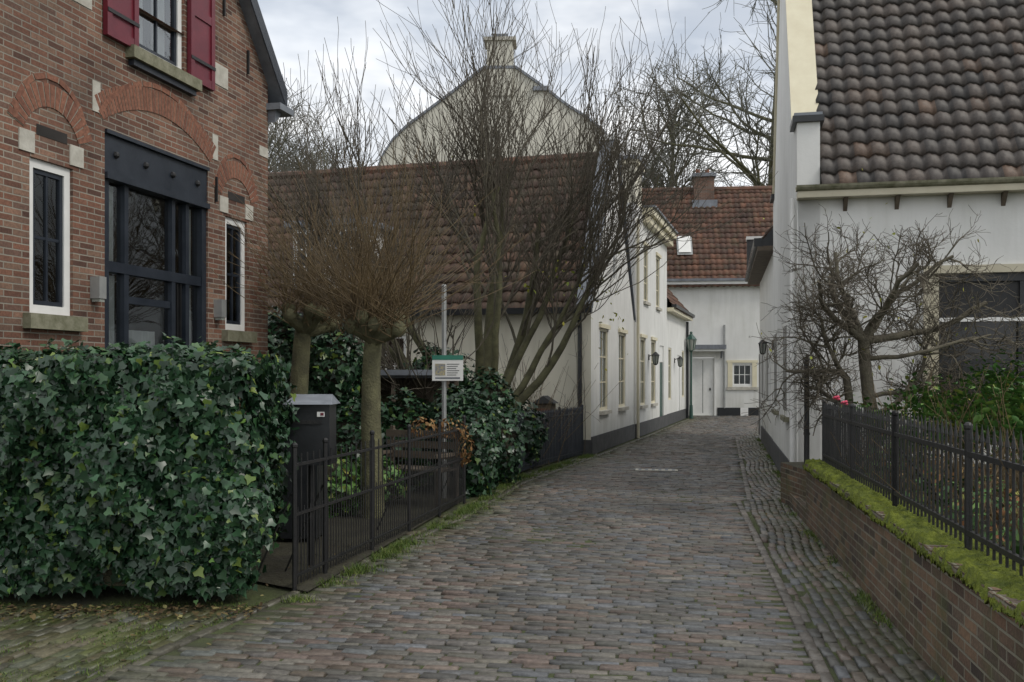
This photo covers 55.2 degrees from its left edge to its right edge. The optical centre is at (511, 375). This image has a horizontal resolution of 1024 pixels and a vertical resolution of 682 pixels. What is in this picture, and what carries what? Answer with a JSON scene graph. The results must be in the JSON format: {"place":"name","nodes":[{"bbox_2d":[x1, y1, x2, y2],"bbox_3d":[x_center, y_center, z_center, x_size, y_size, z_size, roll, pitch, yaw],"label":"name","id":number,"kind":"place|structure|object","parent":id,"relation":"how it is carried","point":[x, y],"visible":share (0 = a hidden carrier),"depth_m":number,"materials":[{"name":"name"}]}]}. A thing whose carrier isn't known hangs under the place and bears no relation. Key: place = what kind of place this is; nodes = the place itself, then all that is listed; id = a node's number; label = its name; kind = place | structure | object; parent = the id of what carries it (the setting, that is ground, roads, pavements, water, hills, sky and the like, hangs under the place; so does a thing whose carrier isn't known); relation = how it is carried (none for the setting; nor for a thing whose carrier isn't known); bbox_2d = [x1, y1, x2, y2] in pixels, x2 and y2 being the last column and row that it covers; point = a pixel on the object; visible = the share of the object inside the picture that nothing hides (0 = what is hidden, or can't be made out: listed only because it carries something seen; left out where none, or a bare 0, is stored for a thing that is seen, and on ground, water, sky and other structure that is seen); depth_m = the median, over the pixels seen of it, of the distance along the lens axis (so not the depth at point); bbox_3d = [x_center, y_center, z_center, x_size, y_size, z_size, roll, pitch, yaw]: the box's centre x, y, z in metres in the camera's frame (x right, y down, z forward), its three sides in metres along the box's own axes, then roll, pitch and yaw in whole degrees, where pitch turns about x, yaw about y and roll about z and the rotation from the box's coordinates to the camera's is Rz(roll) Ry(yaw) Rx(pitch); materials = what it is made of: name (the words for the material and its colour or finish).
{"place":"outdoors","nodes":[
{"label":"outdoors","id":0,"kind":"place"},
{"bbox_2d":[251,459,561,591],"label":"garden soil","id":1,"kind":"structure","parent":0,"point":[276,561],"depth_m":8.94,"materials":[{"name":"brown soil"}]},
{"bbox_2d":[0,331,299,604],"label":"ivy hedge","id":2,"kind":"object","parent":1,"relation":"on","point":[123,467],"visible":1,"depth_m":6.71,"materials":[{"name":"plant"}]},
{"bbox_2d":[280,439,322,538],"bbox_3d":[-2.025,1.078,9.545,0.410,1.056,0.570,0,0,0],"label":"wheelie bin","id":3,"kind":"object","parent":1,"relation":"on","point":[288,528],"visible":0.23,"depth_m":9.30,"materials":[{"name":"black paint"}]},
{"bbox_2d":[282,394,339,565],"bbox_3d":[-1.675,0.880,8.205,0.410,1.440,0.390,0,0,0],"label":"mailbox","id":4,"kind":"object","parent":1,"relation":"on","point":[315,415],"visible":0.82,"depth_m":8.05,"materials":[{"name":"black metal"}]},
{"bbox_2d":[210,171,420,398],"bbox_3d":[-2.642,-0.471,12.139,3.058,4.150,2.757,0,0,-12],"label":"pollard willow","id":5,"kind":"object","parent":1,"relation":"on","point":[307,325],"visible":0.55,"depth_m":12.05,"materials":[{"name":"brown plant"}]},
{"bbox_2d":[268,306,363,430],"bbox_3d":[-2.940,0.299,13.885,1.906,2.608,1.155,0,0,0],"label":"ivy shrub","id":6,"kind":"object","parent":1,"relation":"on","point":[335,368],"visible":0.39,"depth_m":13.51,"materials":[{"name":"green plant"}]},
{"bbox_2d":[252,415,465,590],"bbox_3d":[-1.264,1.060,9.831,0.401,1.121,5.152,0,0,12],"label":"iron garden fence","id":7,"kind":"object","parent":1,"relation":"on","point":[324,506],"visible":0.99,"depth_m":8.92,"materials":[{"name":"black metal"}]},
{"bbox_2d":[208,109,535,517],"bbox_3d":[-1.408,-0.603,10.968,3.409,4.410,3.867,0,0,0],"label":"pollard willow","id":8,"kind":"object","parent":1,"relation":"on","point":[371,323],"visible":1,"depth_m":10.73,"materials":[{"name":"brown plant"}]},
{"bbox_2d":[250,435,555,532],"bbox_3d":[-1.146,1.238,14.166,1.319,0.855,10.398,0,0,19],"label":"ivy","id":9,"kind":"object","parent":1,"relation":"on","point":[349,475],"visible":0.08,"depth_m":11.01,"materials":[{"name":"green plant"}]},
{"bbox_2d":[354,370,458,485],"bbox_3d":[-1.711,0.760,14.749,1.760,1.680,1.380,0,0,3],"label":"garden shelter","id":10,"kind":"object","parent":1,"relation":"on","point":[397,374],"visible":0.09,"depth_m":15.33,"materials":[{"name":"brown wood"}]},
{"bbox_2d":[383,426,458,506],"bbox_3d":[-1.231,1.125,12.235,1.100,0.950,0.480,0,0,29],"label":"garden bench","id":11,"kind":"object","parent":1,"relation":"on","point":[391,432],"visible":0.31,"depth_m":12.39,"materials":[{"name":"brown wood"}]},
{"bbox_2d":[336,387,548,491],"bbox_3d":[-0.825,0.909,14.765,1.432,1.501,4.768,0,0,35],"label":"evergreen bush","id":12,"kind":"object","parent":1,"relation":"on","point":[348,426],"visible":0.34,"depth_m":13.40,"materials":[{"name":"green plant"}]},
{"bbox_2d":[410,417,474,466],"bbox_3d":[-0.428,0.827,13.494,0.861,0.634,3.226,0,0,20],"label":"dried hydrangea","id":13,"kind":"object","parent":1,"relation":"on","point":[464,460],"visible":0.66,"depth_m":12.14,"materials":[{"name":"brown plant"}]},
{"bbox_2d":[432,284,462,497],"bbox_3d":[-0.830,0.207,12.685,0.400,2.785,0.097,0,0,0],"label":"information sign","id":14,"kind":"object","parent":1,"relation":"on","point":[445,367],"visible":0.82,"depth_m":12.64,"materials":[{"name":"metal"}]},
{"bbox_2d":[395,340,521,425],"bbox_3d":[-0.827,0.359,15.645,2.240,1.857,1.107,0,0,35],"label":"evergreen bush","id":15,"kind":"object","parent":1,"relation":"on","point":[490,391],"visible":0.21,"depth_m":15.16,"materials":[{"name":"green plant"}]},
{"bbox_2d":[425,383,525,498],"bbox_3d":[-0.302,0.874,13.689,1.250,1.540,1.996,0,0,37],"label":"ivy shrub","id":16,"kind":"object","parent":1,"relation":"on","point":[498,448],"visible":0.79,"depth_m":13.12,"materials":[{"name":"green plant"}]},
{"bbox_2d":[385,340,617,463],"bbox_3d":[-0.051,0.475,17.801,2.914,2.259,3.406,0,0,38],"label":"bare shrub","id":17,"kind":"object","parent":1,"relation":"on","point":[513,385],"visible":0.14,"depth_m":17.87,"materials":[{"name":"brown plant"}]},
{"bbox_2d":[268,0,776,409],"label":"bare fruit tree","id":18,"kind":"object","parent":1,"relation":"on","point":[486,351],"visible":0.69,"depth_m":15.77,"materials":[{"name":"brown plant"}]},
{"bbox_2d":[486,404,583,482],"bbox_3d":[0.270,1.099,16.779,0.573,1.041,5.932,0,0,17],"label":"iron garden fence","id":19,"kind":"object","parent":1,"relation":"on","point":[572,444],"visible":0.47,"depth_m":18.22,"materials":[{"name":"black metal"}]},
{"bbox_2d":[533,395,557,448],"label":"bush","id":20,"kind":"object","parent":1,"relation":"on","point":[544,400],"visible":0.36,"depth_m":19.11,"materials":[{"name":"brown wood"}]},
{"bbox_2d":[500,329,599,454],"bbox_3d":[0.588,0.242,19.733,2.356,2.721,1.513,0,0,21],"label":"climbing vine","id":21,"kind":"object","parent":1,"relation":"on","point":[558,391],"visible":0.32,"depth_m":19.52,"materials":[{"name":"green plant"}]},
{"bbox_2d":[0,416,929,681],"bbox_3d":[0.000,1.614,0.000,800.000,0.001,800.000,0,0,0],"label":"ground","id":22,"kind":"structure","parent":0,"point":[109,595],"depth_m":7.02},
{"bbox_2d":[0,0,267,412],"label":"walls","id":23,"kind":"structure","parent":22,"relation":"on","point":[72,47],"depth_m":8.99,"materials":[{"name":"red brick"}]},
{"bbox_2d":[7,72,258,203],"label":"brick arches","id":24,"kind":"structure","parent":23,"relation":"attached to","point":[27,99],"depth_m":9.41,"materials":[{"name":"red brick"}]},
{"bbox_2d":[18,0,267,351],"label":"windows and shopfront","id":25,"kind":"structure","parent":23,"relation":"attached to","point":[155,246],"depth_m":10.19,"materials":[{"name":"white paint"}]},
{"bbox_2d":[103,0,215,90],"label":"shutters","id":26,"kind":"object","parent":25,"relation":"attached to","point":[121,24],"visible":0.96,"depth_m":10.45,"materials":[{"name":"paint"}]},
{"bbox_2d":[36,0,293,203],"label":"roof","id":27,"kind":"structure","parent":23,"relation":"on","point":[277,107],"depth_m":11.92,"materials":[{"name":"blue paint"}]},
{"bbox_2d":[90,0,249,319],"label":"wall lights","id":28,"kind":"object","parent":23,"relation":"attached to","point":[98,288],"depth_m":10.95,"materials":[{"name":"metal"}]},
{"bbox_2d":[268,62,340,171],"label":"bare ash tree","id":29,"kind":"object","parent":22,"relation":"on","point":[276,143],"visible":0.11,"depth_m":49.38,"materials":[{"name":"brown plant"}]},
{"bbox_2d":[273,101,348,171],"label":"bare ash tree","id":30,"kind":"object","parent":22,"relation":"on","point":[305,146],"visible":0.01,"depth_m":59.46,"materials":[{"name":"brown plant"}]},
{"bbox_2d":[268,74,382,171],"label":"bare ash tree","id":31,"kind":"object","parent":22,"relation":"on","point":[323,151],"visible":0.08,"depth_m":55.58,"materials":[{"name":"brown plant"}]},
{"bbox_2d":[272,134,635,454],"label":"walls","id":32,"kind":"structure","parent":22,"relation":"on","point":[615,427],"depth_m":20.43,"materials":[{"name":"white paint"}]},
{"bbox_2d":[268,159,594,313],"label":"roof front","id":33,"kind":"structure","parent":32,"relation":"on","point":[518,299],"depth_m":21.88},
{"bbox_2d":[268,152,596,179],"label":"ridge","id":34,"kind":"structure","parent":32,"relation":"attached to","point":[375,169],"depth_m":23.70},
{"bbox_2d":[284,217,628,414],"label":"windows and gutter","id":35,"kind":"structure","parent":32,"relation":"attached to","point":[603,372],"depth_m":21.42,"materials":[{"name":"beige paint"}]},
{"bbox_2d":[621,155,678,437],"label":"walls","id":36,"kind":"structure","parent":22,"relation":"on","point":[650,377],"depth_m":27.34,"materials":[{"name":"white paint"}]},
{"bbox_2d":[648,352,658,364],"bbox_3d":[3.937,-0.465,27.105,0.305,0.370,0.222,0,0,39],"label":"wall lantern","id":37,"kind":"object","parent":36,"relation":"attached to","point":[655,357],"depth_m":27.02,"materials":[{"name":"black metal"}]},
{"bbox_2d":[590,90,748,187],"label":"bare ash tree","id":38,"kind":"object","parent":22,"relation":"on","point":[654,168],"visible":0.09,"depth_m":60.50,"materials":[{"name":"brown plant"}]},
{"bbox_2d":[667,287,694,424],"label":"white cottage","id":39,"kind":"structure","parent":22,"relation":"on","point":[679,314],"depth_m":33.82,"materials":[{"name":"paint"}]},
{"bbox_2d":[674,356,682,366],"bbox_3d":[5.640,-0.465,33.090,0.314,0.370,0.230,0,0,0],"label":"wall lantern","id":40,"kind":"object","parent":39,"relation":"attached to","point":[680,360],"depth_m":33.03,"materials":[{"name":"black metal"}]},
{"bbox_2d":[594,33,768,187],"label":"bare ash tree","id":41,"kind":"object","parent":22,"relation":"on","point":[662,116],"visible":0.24,"depth_m":65.00,"materials":[{"name":"brown plant"}]},
{"bbox_2d":[685,331,696,418],"bbox_3d":[6.620,-0.013,36.200,0.406,3.225,0.406,0,0,-23],"label":"street lamp","id":42,"kind":"object","parent":22,"relation":"on","point":[690,339],"visible":1,"depth_m":36.15,"materials":[{"name":"metal"}]},
{"bbox_2d":[609,0,776,186],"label":"bare ash tree","id":43,"kind":"object","parent":22,"relation":"on","point":[754,177],"visible":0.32,"depth_m":57.99,"materials":[{"name":"brown plant"}]},
{"bbox_2d":[667,169,759,415],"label":"walls","id":44,"kind":"structure","parent":22,"relation":"on","point":[723,328],"depth_m":38.85,"materials":[{"name":"white paint"}]},
{"bbox_2d":[642,186,771,275],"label":"ridge","id":45,"kind":"structure","parent":44,"relation":"attached to","point":[748,188],"depth_m":42.12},
{"bbox_2d":[642,190,772,287],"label":"roof front","id":46,"kind":"structure","parent":44,"relation":"attached to","point":[724,256],"depth_m":40.51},
{"bbox_2d":[745,225,772,458],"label":"white house","id":47,"kind":"structure","parent":22,"relation":"on","point":[759,270],"depth_m":21.01,"materials":[{"name":"paint"}]},
{"bbox_2d":[803,353,821,463],"bbox_3d":[3.587,0.670,11.500,0.325,1.860,0.070,0,0,0],"label":"iron gate post","id":48,"kind":"object","parent":22,"relation":"on","point":[806,434],"visible":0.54,"depth_m":11.47,"materials":[{"name":"black metal"}]},
{"bbox_2d":[753,438,945,681],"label":"grass tufts","id":49,"kind":"object","parent":22,"relation":"on","point":[862,596],"visible":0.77,"depth_m":7.06,"materials":[{"name":"green plant"}]},
{"bbox_2d":[772,0,1023,473],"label":"walls","id":50,"kind":"structure","parent":22,"relation":"on","point":[797,160],"depth_m":12.46,"materials":[{"name":"white paint"}]},
{"bbox_2d":[758,340,773,354],"bbox_3d":[4.718,-0.524,18.219,0.288,0.278,0.176,0,0,0],"label":"wall lantern","id":51,"kind":"object","parent":50,"relation":"attached to","point":[763,346],"depth_m":18.17,"materials":[{"name":"black metal"}]},
{"bbox_2d":[771,198,794,461],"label":"street side details","id":52,"kind":"object","parent":50,"relation":"attached to","point":[776,366],"visible":0.72,"depth_m":12.74,"materials":[{"name":"white paint"}]},
{"bbox_2d":[770,0,1023,443],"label":"window gutter and coping","id":53,"kind":"object","parent":50,"relation":"on","point":[802,62],"visible":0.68,"depth_m":12.25,"materials":[{"name":"beige paint"}]},
{"bbox_2d":[812,0,1023,183],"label":"roof front","id":54,"kind":"structure","parent":50,"relation":"on","point":[877,76],"depth_m":12.99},
{"bbox_2d":[820,14,1016,183],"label":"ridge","id":55,"kind":"structure","parent":50,"relation":"attached to","point":[913,114],"depth_m":13.11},
{"bbox_2d":[781,462,1023,555],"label":"garden bed","id":56,"kind":"object","parent":22,"relation":"on","point":[793,478],"visible":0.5,"depth_m":11.79,"materials":[{"name":"soil"}]},
{"bbox_2d":[744,169,1023,473],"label":"gnarled bare tree","id":57,"kind":"object","parent":56,"relation":"on","point":[850,322],"visible":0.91,"depth_m":10.83,"materials":[{"name":"brown plant"}]},
{"bbox_2d":[831,398,1023,548],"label":"dry perennials","id":58,"kind":"object","parent":56,"relation":"on","point":[1003,503],"visible":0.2,"depth_m":7.01,"materials":[{"name":"brown plant"}]},
{"bbox_2d":[833,348,1023,524],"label":"rose bush","id":59,"kind":"object","parent":56,"relation":"on","point":[1005,407],"visible":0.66,"depth_m":8.76,"materials":[{"name":"green plant"}]},
{"bbox_2d":[867,442,1023,556],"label":"ground ivy","id":60,"kind":"object","parent":56,"relation":"on","point":[1010,536],"visible":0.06,"depth_m":6.74,"materials":[{"name":"green plant"}]},
{"bbox_2d":[789,464,1023,681],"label":"garden wall","id":61,"kind":"structure","parent":22,"relation":"on","point":[952,629],"depth_m":5.57,"materials":[{"name":"brick"}]},
{"bbox_2d":[803,458,1023,628],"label":"moss","id":62,"kind":"object","parent":61,"relation":"on","point":[979,566],"visible":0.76,"depth_m":5.49,"materials":[{"name":"green plant"}]},
{"bbox_2d":[821,399,1023,575],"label":"iron wall fence","id":63,"kind":"object","parent":61,"relation":"on","point":[850,437],"visible":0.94,"depth_m":6.04,"materials":[{"name":"black metal"}]},
{"bbox_2d":[0,415,944,681],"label":"brick street","id":64,"kind":"structure","parent":0,"point":[554,595],"depth_m":6.70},
{"bbox_2d":[0,602,262,635],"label":"fallen leaves","id":65,"kind":"object","parent":64,"relation":"on","point":[65,609],"visible":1,"depth_m":6.61,"materials":[{"name":"brown plant"}]},
{"bbox_2d":[0,601,266,681],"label":"grass tufts","id":66,"kind":"object","parent":64,"relation":"on","point":[143,632],"visible":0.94,"depth_m":6.11,"materials":[{"name":"green plant"}]},
{"bbox_2d":[280,453,601,602],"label":"grass tufts","id":67,"kind":"object","parent":64,"relation":"on","point":[383,555],"visible":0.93,"depth_m":9.38,"materials":[{"name":"green plant"}]},
{"bbox_2d":[0,455,909,681],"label":"fallen leaves","id":68,"kind":"object","parent":64,"relation":"on","point":[268,618],"visible":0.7,"depth_m":7.26,"materials":[{"name":"brown plant"}]},
{"bbox_2d":[635,469,677,470],"bbox_3d":[2.420,1.582,16.400,0.700,0.012,0.260,0,0,9],"label":"drain cover","id":69,"kind":"object","parent":64,"relation":"on","point":[656,469],"visible":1,"depth_m":16.36,"materials":[{"name":"metal"}]},
{"bbox_2d":[377,33,605,165],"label":"cream gable house","id":70,"kind":"structure","parent":0,"point":[417,124],"depth_m":33.99,"materials":[{"name":"paint"}]},
{"bbox_2d":[258,0,776,187],"label":"sky","id":71,"kind":"structure","parent":0,"point":[294,27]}
]}

